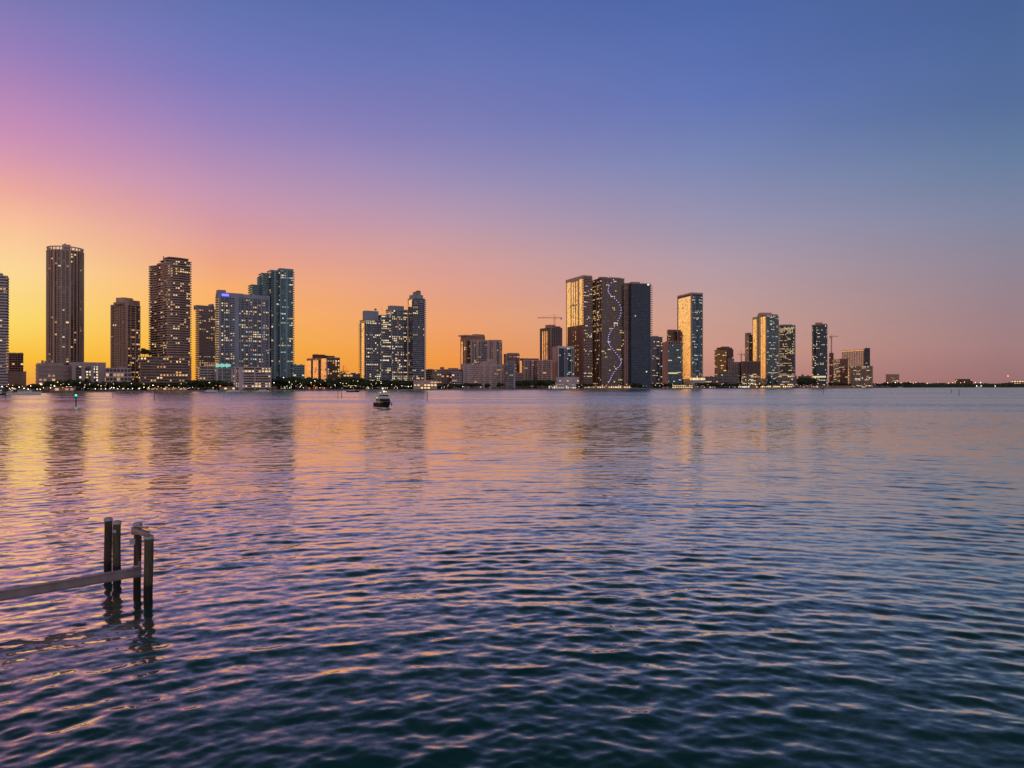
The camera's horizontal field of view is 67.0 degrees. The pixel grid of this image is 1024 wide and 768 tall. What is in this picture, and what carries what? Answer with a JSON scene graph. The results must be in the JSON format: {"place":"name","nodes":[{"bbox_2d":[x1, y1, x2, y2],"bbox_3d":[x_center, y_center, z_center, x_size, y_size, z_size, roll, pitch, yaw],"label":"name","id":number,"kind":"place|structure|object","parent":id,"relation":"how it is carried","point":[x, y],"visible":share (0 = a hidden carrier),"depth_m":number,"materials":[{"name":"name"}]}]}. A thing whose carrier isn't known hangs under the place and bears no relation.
{"place":"outdoors","nodes":[
{"label":"outdoors","id":0,"kind":"place"},
{"bbox_2d":[0,273,8,390],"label":"apartment tower","id":1,"kind":"structure","parent":0,"point":[4,312],"depth_m":863.52,"materials":[{"name":"grey glass"}]},
{"bbox_2d":[7,353,23,370],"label":"office block","id":2,"kind":"structure","parent":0,"point":[15,361],"depth_m":1086.58,"materials":[{"name":"brown concrete"}]},
{"bbox_2d":[7,370,25,389],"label":"parking garage","id":3,"kind":"structure","parent":0,"point":[17,377],"depth_m":911.85,"materials":[{"name":"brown concrete"}]},
{"bbox_2d":[35,360,70,389],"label":"podium building","id":4,"kind":"structure","parent":0,"point":[46,371],"depth_m":997.50,"materials":[{"name":"beige concrete"}]},
{"bbox_2d":[46,244,83,364],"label":"round tower","id":5,"kind":"structure","parent":0,"point":[65,304],"depth_m":1050.93,"materials":[{"name":"brown concrete"}]},
{"bbox_2d":[70,362,105,389],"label":"podium building","id":6,"kind":"structure","parent":0,"point":[93,372],"depth_m":1010.34,"materials":[{"name":"grey concrete"}]},
{"bbox_2d":[105,367,131,389],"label":"podium building","id":7,"kind":"structure","parent":0,"point":[121,374],"depth_m":967.00,"materials":[{"name":"grey concrete"}]},
{"bbox_2d":[110,297,140,389],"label":"apartment tower","id":8,"kind":"structure","parent":0,"point":[125,314],"depth_m":1006.99,"materials":[{"name":"brown concrete"}]},
{"bbox_2d":[137,357,191,389],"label":"podium building","id":9,"kind":"structure","parent":0,"point":[157,370],"depth_m":979.82,"materials":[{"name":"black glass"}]},
{"bbox_2d":[149,256,191,380],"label":"curved tower","id":10,"kind":"structure","parent":0,"point":[169,305],"depth_m":1019.90,"materials":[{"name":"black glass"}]},
{"bbox_2d":[150,261,189,355],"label":"windows","id":11,"kind":"structure","parent":10,"relation":"in","point":[176,261],"depth_m":1018.40,"materials":[{"name":"yellow glass"}]},
{"bbox_2d":[194,304,215,388],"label":"apartment tower","id":12,"kind":"structure","parent":0,"point":[205,349],"depth_m":1166.32,"materials":[{"name":"brown concrete"}]},
{"bbox_2d":[198,366,215,389],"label":"parking garage","id":13,"kind":"structure","parent":0,"point":[206,373],"depth_m":1003.95,"materials":[{"name":"grey concrete"}]},
{"bbox_2d":[215,290,269,366],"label":"apartment slab","id":14,"kind":"structure","parent":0,"point":[242,330],"depth_m":1057.79,"materials":[{"name":"grey concrete"}]},
{"bbox_2d":[217,299,266,365],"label":"windows","id":15,"kind":"structure","parent":14,"relation":"in","point":[246,299],"depth_m":1063.11,"materials":[{"name":"yellow glass"}]},
{"bbox_2d":[307,354,339,388],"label":"apartment block","id":16,"kind":"structure","parent":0,"point":[323,367],"depth_m":1200.51,"materials":[{"name":"beige concrete"}]},
{"bbox_2d":[307,358,338,388],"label":"windows","id":17,"kind":"structure","parent":16,"relation":"in","point":[328,358],"depth_m":1196.75,"materials":[{"name":"black glass"}]},
{"bbox_2d":[340,373,359,388],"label":"garage building","id":18,"kind":"structure","parent":0,"point":[351,375],"depth_m":1263.85,"materials":[{"name":"grey concrete"}]},
{"bbox_2d":[358,306,407,388],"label":"apartment tower","id":19,"kind":"structure","parent":0,"point":[383,347],"depth_m":1214.17,"materials":[{"name":"grey glass"}]},
{"bbox_2d":[366,310,406,388],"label":"windows","id":20,"kind":"structure","parent":19,"relation":"in","point":[394,310],"depth_m":1216.48,"materials":[{"name":"yellow glass"}]},
{"bbox_2d":[426,369,441,388],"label":"apartment block","id":21,"kind":"structure","parent":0,"point":[433,374],"depth_m":1330.82,"materials":[{"name":"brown concrete"}]},
{"bbox_2d":[440,367,460,388],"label":"apartment block","id":22,"kind":"structure","parent":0,"point":[445,376],"depth_m":1347.38,"materials":[{"name":"beige concrete"}]},
{"bbox_2d":[450,372,461,388],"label":"apartment block","id":23,"kind":"structure","parent":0,"point":[455,377],"depth_m":1334.38,"materials":[{"name":"grey concrete"}]},
{"bbox_2d":[461,359,506,388],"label":"apartment slab","id":24,"kind":"structure","parent":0,"point":[490,372],"depth_m":1353.77,"materials":[{"name":"grey concrete"}]},
{"bbox_2d":[470,367,504,387],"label":"windows","id":25,"kind":"structure","parent":24,"relation":"in","point":[472,367],"depth_m":1352.45,"materials":[{"name":"black glass"}]},
{"bbox_2d":[0,388,1023,767],"bbox_3d":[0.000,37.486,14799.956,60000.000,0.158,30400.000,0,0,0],"label":"water","id":26,"kind":"structure","parent":0,"point":[644,578],"depth_m":27.93,"materials":[{"name":"blue liquid"}]},
{"bbox_2d":[13,390,41,394],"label":"motor yacht","id":27,"kind":"object","parent":26,"relation":"on","point":[26,392],"visible":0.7,"depth_m":569.82,"materials":[{"name":"white plastic"}]},
{"bbox_2d":[104,517,112,571],"bbox_3d":[-14.658,6.695,28.086,0.298,3.726,0.296,0,0,0],"label":"mooring pile","id":28,"kind":"object","parent":26,"relation":"in","point":[108,524],"visible":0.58,"depth_m":27.98,"materials":[{"name":"brown wood"}]},
{"bbox_2d":[112,520,121,581],"bbox_3d":[-14.089,6.708,27.575,0.300,3.698,0.318,0,0,0],"label":"mooring pile","id":29,"kind":"object","parent":26,"relation":"in","point":[116,549],"visible":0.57,"depth_m":27.48,"materials":[{"name":"brown wood"}]},
{"bbox_2d":[129,522,142,597],"bbox_3d":[-12.441,6.577,25.653,0.330,3.952,0.313,0,0,0],"label":"mooring pile","id":30,"kind":"object","parent":26,"relation":"in","point":[136,541],"visible":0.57,"depth_m":25.58,"materials":[{"name":"brown wood"}]},
{"bbox_2d":[0,565,142,600],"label":"lift beam","id":31,"kind":"structure","parent":30,"relation":"attached to","point":[135,571],"depth_m":23.88,"materials":[{"name":"wood"}]},
{"bbox_2d":[143,534,153,602],"bbox_3d":[-11.739,6.706,24.986,0.312,3.690,0.312,0,0,0],"label":"mooring pile","id":32,"kind":"object","parent":26,"relation":"in","point":[148,569],"visible":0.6,"depth_m":24.87,"materials":[{"name":"brown wood"}]},
{"bbox_2d":[130,525,150,536],"bbox_3d":[-12.057,4.751,25.171,1.087,0.275,0.195,2,1,39],"label":"top rail","id":33,"kind":"object","parent":32,"relation":"attached to","point":[136,529],"visible":1,"depth_m":25.13,"materials":[{"name":"grey wood"}]},
{"bbox_2d":[373,388,391,408],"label":"motor yacht","id":34,"kind":"object","parent":26,"relation":"on","point":[382,401],"visible":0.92,"depth_m":240.75,"materials":[{"name":"black plastic"}]},
{"bbox_2d":[504,353,519,372],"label":"apartment block","id":35,"kind":"structure","parent":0,"point":[512,357],"depth_m":1508.81,"materials":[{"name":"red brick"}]},
{"bbox_2d":[0,0,1023,385],"label":"sky","id":36,"kind":"structure","parent":0,"point":[855,168],"materials":[{"name":"blue"}]},
{"bbox_2d":[2,386,1023,392],"bbox_3d":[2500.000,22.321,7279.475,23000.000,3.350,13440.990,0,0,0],"label":"ground","id":37,"kind":"structure","parent":0,"point":[75,391],"depth_m":1138.75,"materials":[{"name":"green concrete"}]},
{"bbox_2d":[49,387,74,390],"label":"quay pavilion","id":38,"kind":"structure","parent":37,"relation":"on","point":[61,388],"depth_m":775.39,"materials":[{"name":"brown concrete"}]},
{"bbox_2d":[66,380,75,386],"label":"tree","id":39,"kind":"object","parent":37,"relation":"on","point":[71,383],"visible":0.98,"depth_m":828.80,"materials":[{"name":"green plant"}]},
{"bbox_2d":[80,381,92,390],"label":"tree","id":40,"kind":"object","parent":37,"relation":"on","point":[86,384],"visible":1,"depth_m":830.89,"materials":[{"name":"green plant"}]},
{"bbox_2d":[93,382,106,390],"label":"tree","id":41,"kind":"object","parent":37,"relation":"on","point":[101,385],"visible":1,"depth_m":836.84,"materials":[{"name":"green plant"}]},
{"bbox_2d":[120,383,130,388],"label":"tree","id":42,"kind":"object","parent":37,"relation":"on","point":[124,385],"visible":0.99,"depth_m":875.11,"materials":[{"name":"green plant"}]},
{"bbox_2d":[146,387,187,389],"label":"quay pavilion","id":43,"kind":"structure","parent":37,"relation":"on","point":[170,388],"depth_m":938.46,"materials":[{"name":"brown concrete"}]},
{"bbox_2d":[187,380,199,389],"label":"tree","id":44,"kind":"object","parent":37,"relation":"on","point":[192,383],"visible":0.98,"depth_m":960.04,"materials":[{"name":"green plant"}]},
{"bbox_2d":[205,381,218,388],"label":"tree","id":45,"kind":"object","parent":37,"relation":"on","point":[212,383],"visible":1,"depth_m":968.45,"materials":[{"name":"green plant"}]},
{"bbox_2d":[215,363,233,389],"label":"entrance pavilion","id":46,"kind":"structure","parent":37,"relation":"on","point":[224,373],"depth_m":989.32,"materials":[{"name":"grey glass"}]},
{"bbox_2d":[218,386,236,389],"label":"quay pavilion","id":47,"kind":"structure","parent":37,"relation":"on","point":[226,387],"depth_m":977.82,"materials":[{"name":"brown concrete"}]},
{"bbox_2d":[233,367,271,389],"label":"parking garage","id":48,"kind":"structure","parent":37,"relation":"on","point":[251,378],"depth_m":994.22,"materials":[{"name":"grey concrete"}]},
{"bbox_2d":[248,268,294,389],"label":"apartment tower","id":49,"kind":"structure","parent":37,"relation":"on","point":[276,286],"depth_m":1087.20,"materials":[{"name":"teal glass"}]},
{"bbox_2d":[275,377,285,386],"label":"tree","id":50,"kind":"object","parent":37,"relation":"on","point":[279,380],"visible":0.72,"depth_m":1052.21,"materials":[{"name":"green plant"}]},
{"bbox_2d":[284,378,295,389],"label":"tree","id":51,"kind":"object","parent":37,"relation":"on","point":[289,382],"visible":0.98,"depth_m":1047.25,"materials":[{"name":"green plant"}]},
{"bbox_2d":[292,377,302,389],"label":"tree","id":52,"kind":"object","parent":37,"relation":"on","point":[298,379],"visible":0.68,"depth_m":1065.63,"materials":[{"name":"green plant"}]},
{"bbox_2d":[293,364,304,389],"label":"office block","id":53,"kind":"structure","parent":37,"relation":"on","point":[298,370],"depth_m":1092.73,"materials":[{"name":"teal concrete"}]},
{"bbox_2d":[300,379,309,389],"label":"tree","id":54,"kind":"object","parent":37,"relation":"on","point":[305,382],"visible":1,"depth_m":1067.18,"materials":[{"name":"green plant"}]},
{"bbox_2d":[312,378,324,389],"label":"tree","id":55,"kind":"object","parent":37,"relation":"on","point":[321,381],"visible":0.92,"depth_m":1085.65,"materials":[{"name":"green plant"}]},
{"bbox_2d":[338,378,348,389],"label":"tree","id":56,"kind":"object","parent":37,"relation":"on","point":[343,383],"visible":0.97,"depth_m":1106.54,"materials":[{"name":"green plant"}]},
{"bbox_2d":[337,377,350,389],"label":"tree","id":57,"kind":"object","parent":37,"relation":"on","point":[348,381],"visible":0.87,"depth_m":1111.44,"materials":[{"name":"green plant"}]},
{"bbox_2d":[351,378,364,388],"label":"tree","id":58,"kind":"object","parent":37,"relation":"on","point":[356,381],"visible":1,"depth_m":1120.93,"materials":[{"name":"green plant"}]},
{"bbox_2d":[359,381,368,388],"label":"tree","id":59,"kind":"object","parent":37,"relation":"on","point":[362,383],"visible":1,"depth_m":1122.28,"materials":[{"name":"green plant"}]},
{"bbox_2d":[407,291,425,388],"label":"apartment tower","id":60,"kind":"structure","parent":37,"relation":"on","point":[416,334],"depth_m":1221.09,"materials":[{"name":"grey glass"}]},
{"bbox_2d":[413,380,437,388],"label":"entrance pavilion","id":61,"kind":"structure","parent":37,"relation":"on","point":[424,384],"depth_m":1177.01,"materials":[{"name":"beige concrete"}]},
{"bbox_2d":[458,334,484,368],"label":"apartment tower","id":62,"kind":"structure","parent":37,"relation":"on","point":[465,349],"depth_m":1447.47,"materials":[{"name":"brown concrete"}]},
{"bbox_2d":[470,340,501,363],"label":"apartment tower","id":63,"kind":"structure","parent":37,"relation":"on","point":[482,350],"depth_m":1428.34,"materials":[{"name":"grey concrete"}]},
{"bbox_2d":[506,361,515,388],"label":"apartment slab","id":64,"kind":"structure","parent":37,"relation":"on","point":[510,378],"depth_m":1335.08,"materials":[{"name":"grey concrete"}]},
{"bbox_2d":[515,373,522,388],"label":"apartment block","id":65,"kind":"structure","parent":37,"relation":"on","point":[519,376],"depth_m":1420.17,"materials":[{"name":"grey concrete"}]},
{"bbox_2d":[518,380,529,388],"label":"tree","id":66,"kind":"object","parent":37,"relation":"on","point":[525,383],"visible":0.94,"depth_m":1342.22,"materials":[{"name":"green plant"}]},
{"bbox_2d":[520,358,538,388],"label":"apartment block","id":67,"kind":"structure","parent":37,"relation":"on","point":[529,368],"depth_m":1485.24,"materials":[{"name":"grey concrete"}]},
{"bbox_2d":[537,360,551,388],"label":"apartment block","id":68,"kind":"structure","parent":37,"relation":"on","point":[545,370],"depth_m":1469.96,"materials":[{"name":"grey concrete"}]},
{"bbox_2d":[539,361,550,387],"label":"windows","id":69,"kind":"structure","parent":68,"relation":"in","point":[539,361],"depth_m":1469.87,"materials":[{"name":"black glass"}]},
{"bbox_2d":[548,385,575,388],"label":"quay pavilion","id":70,"kind":"structure","parent":37,"relation":"on","point":[561,387],"depth_m":1439.00,"materials":[{"name":"white paint"}]},
{"bbox_2d":[585,386,629,387],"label":"quay pavilion","id":71,"kind":"structure","parent":37,"relation":"on","point":[609,387],"depth_m":1539.51,"materials":[{"name":"brown concrete"}]},
{"bbox_2d":[624,283,628,385],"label":"link building","id":72,"kind":"structure","parent":37,"relation":"on","point":[626,287],"depth_m":1599.51,"materials":[{"name":"black glass"}]},
{"bbox_2d":[628,282,651,387],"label":"apartment tower","id":73,"kind":"structure","parent":37,"relation":"on","point":[639,333],"depth_m":1583.97,"materials":[{"name":"grey glass"}]},
{"bbox_2d":[672,385,694,387],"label":"quay pavilion","id":74,"kind":"structure","parent":37,"relation":"on","point":[683,386],"depth_m":1649.10,"materials":[{"name":"brown concrete"}]},
{"bbox_2d":[734,362,740,382],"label":"apartment block","id":75,"kind":"structure","parent":37,"relation":"on","point":[737,366],"depth_m":1977.78,"materials":[{"name":"grey concrete"}]},
{"bbox_2d":[741,361,759,387],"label":"office block","id":76,"kind":"structure","parent":37,"relation":"on","point":[750,373],"depth_m":1926.39,"materials":[{"name":"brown concrete"}]},
{"bbox_2d":[760,385,791,387],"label":"quay pavilion","id":77,"kind":"structure","parent":37,"relation":"on","point":[778,386],"depth_m":1910.04,"materials":[{"name":"brown concrete"}]},
{"bbox_2d":[778,376,796,387],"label":"podium building","id":78,"kind":"structure","parent":37,"relation":"on","point":[787,380],"depth_m":1983.09,"materials":[{"name":"grey concrete"}]},
{"bbox_2d":[797,386,850,387],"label":"quay pavilion","id":79,"kind":"structure","parent":37,"relation":"on","point":[824,387],"depth_m":1987.42,"materials":[{"name":"brown concrete"}]},
{"bbox_2d":[829,353,833,385],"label":"unfinished tower","id":80,"kind":"structure","parent":37,"relation":"on","point":[831,367],"depth_m":2257.63,"materials":[{"name":"brown concrete"}]},
{"bbox_2d":[834,359,839,382],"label":"apartment block","id":81,"kind":"structure","parent":37,"relation":"on","point":[836,370],"depth_m":2296.83,"materials":[{"name":"beige concrete"}]},
{"bbox_2d":[849,366,872,387],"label":"apartment block","id":82,"kind":"structure","parent":37,"relation":"on","point":[860,376],"depth_m":2188.90,"materials":[{"name":"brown concrete"}]},
{"bbox_2d":[865,348,869,365],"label":"hotel building","id":83,"kind":"structure","parent":37,"relation":"on","point":[867,356],"depth_m":2397.41,"materials":[{"name":"blue glass"}]},
{"bbox_2d":[886,374,898,386],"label":"apartment block","id":84,"kind":"structure","parent":37,"relation":"on","point":[890,378],"depth_m":2765.67,"materials":[{"name":"brown concrete"}]},
{"bbox_2d":[891,382,1023,386],"bbox_3d":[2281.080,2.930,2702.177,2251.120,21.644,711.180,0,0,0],"label":"distant woods","id":85,"kind":"object","parent":37,"relation":"on","point":[923,384],"visible":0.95,"depth_m":2661.68,"materials":[{"name":"green plant"}]},
{"bbox_2d":[540,325,561,359],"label":"unfinished tower","id":86,"kind":"structure","parent":0,"point":[550,336],"depth_m":1590.75,"materials":[{"name":"grey concrete"}]},
{"bbox_2d":[552,346,573,384],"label":"apartment block","id":87,"kind":"structure","parent":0,"point":[562,361],"depth_m":1493.44,"materials":[{"name":"blue glass"}]},
{"bbox_2d":[556,377,578,388],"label":"podium building","id":88,"kind":"structure","parent":0,"point":[567,380],"depth_m":1466.25,"materials":[{"name":"grey concrete"}]},
{"bbox_2d":[566,275,592,387],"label":"apartment tower","id":89,"kind":"structure","parent":0,"point":[579,312],"depth_m":1601.89,"materials":[{"name":"brown glass"}]},
{"bbox_2d":[592,277,624,385],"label":"apartment tower","id":90,"kind":"structure","parent":0,"point":[608,354],"depth_m":1593.73,"materials":[{"name":"brown concrete"}]},
{"bbox_2d":[593,281,623,385],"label":"windows","id":91,"kind":"structure","parent":90,"relation":"in","point":[593,281],"depth_m":1599.82,"materials":[{"name":"yellow"}]},
{"bbox_2d":[651,336,662,387],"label":"apartment block","id":92,"kind":"structure","parent":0,"point":[656,360],"depth_m":1897.21,"materials":[{"name":"grey glass"}]},
{"bbox_2d":[662,340,681,387],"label":"apartment tower","id":93,"kind":"structure","parent":0,"point":[672,362],"depth_m":1735.60,"materials":[{"name":"teal glass"}]},
{"bbox_2d":[667,330,676,340],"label":"apartment block","id":94,"kind":"structure","parent":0,"point":[671,335],"depth_m":1852.73,"materials":[{"name":"brown concrete"}]},
{"bbox_2d":[677,292,705,387],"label":"framed tower","id":95,"kind":"structure","parent":0,"point":[690,321],"depth_m":1780.38,"materials":[{"name":"blue glass"}]},
{"bbox_2d":[703,376,717,387],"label":"building","id":96,"kind":"structure","parent":0,"point":[711,379],"depth_m":1895.03,"materials":[{"name":"grey concrete"}]},
{"bbox_2d":[715,347,733,376],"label":"apartment block","id":97,"kind":"structure","parent":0,"point":[723,355],"depth_m":2032.15,"materials":[{"name":"brown concrete"}]},
{"bbox_2d":[715,350,732,375],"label":"windows","id":98,"kind":"structure","parent":97,"relation":"in","point":[721,355],"depth_m":2042.46,"materials":[{"name":"black glass"}]},
{"bbox_2d":[717,372,737,387],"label":"parking garage","id":99,"kind":"structure","parent":0,"point":[728,377],"depth_m":1929.33,"materials":[{"name":"grey concrete"}]},
{"bbox_2d":[728,359,733,371],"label":"apartment block","id":100,"kind":"structure","parent":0,"point":[730,365],"depth_m":1958.50,"materials":[{"name":"grey"}]},
{"bbox_2d":[745,333,752,360],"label":"apartment tower","id":101,"kind":"structure","parent":0,"point":[748,346],"depth_m":2152.35,"materials":[{"name":"brown concrete"}]},
{"bbox_2d":[752,313,778,384],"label":"apartment tower","id":102,"kind":"structure","parent":0,"point":[765,343],"depth_m":2056.23,"materials":[{"name":"teal glass"}]},
{"bbox_2d":[779,324,795,375],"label":"apartment tower","id":103,"kind":"structure","parent":0,"point":[787,349],"depth_m":2054.75,"materials":[{"name":"black glass"}]},
{"bbox_2d":[780,327,794,375],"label":"windows","id":104,"kind":"structure","parent":103,"relation":"in","point":[784,328],"depth_m":2055.21,"materials":[{"name":"yellow"}]},
{"bbox_2d":[812,322,827,385],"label":"rounded tower","id":105,"kind":"structure","parent":0,"point":[819,352],"depth_m":2172.83,"materials":[{"name":"blue glass"}]},
{"bbox_2d":[840,358,847,383],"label":"apartment block","id":106,"kind":"structure","parent":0,"point":[843,370],"depth_m":2285.94,"materials":[{"name":"concrete"}]},
{"bbox_2d":[842,348,864,383],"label":"hotel building","id":107,"kind":"structure","parent":0,"point":[855,357],"depth_m":2462.42,"materials":[{"name":"concrete"}]},
{"bbox_2d":[955,379,972,383],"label":"terminal building","id":108,"kind":"structure","parent":0,"point":[965,381],"depth_m":3085.43,"materials":[{"name":"red brick"}]},
{"bbox_2d":[1011,380,1023,383],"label":"terminal building","id":109,"kind":"structure","parent":0,"point":[1018,381],"depth_m":3137.93,"materials":[{"name":"beige concrete"}]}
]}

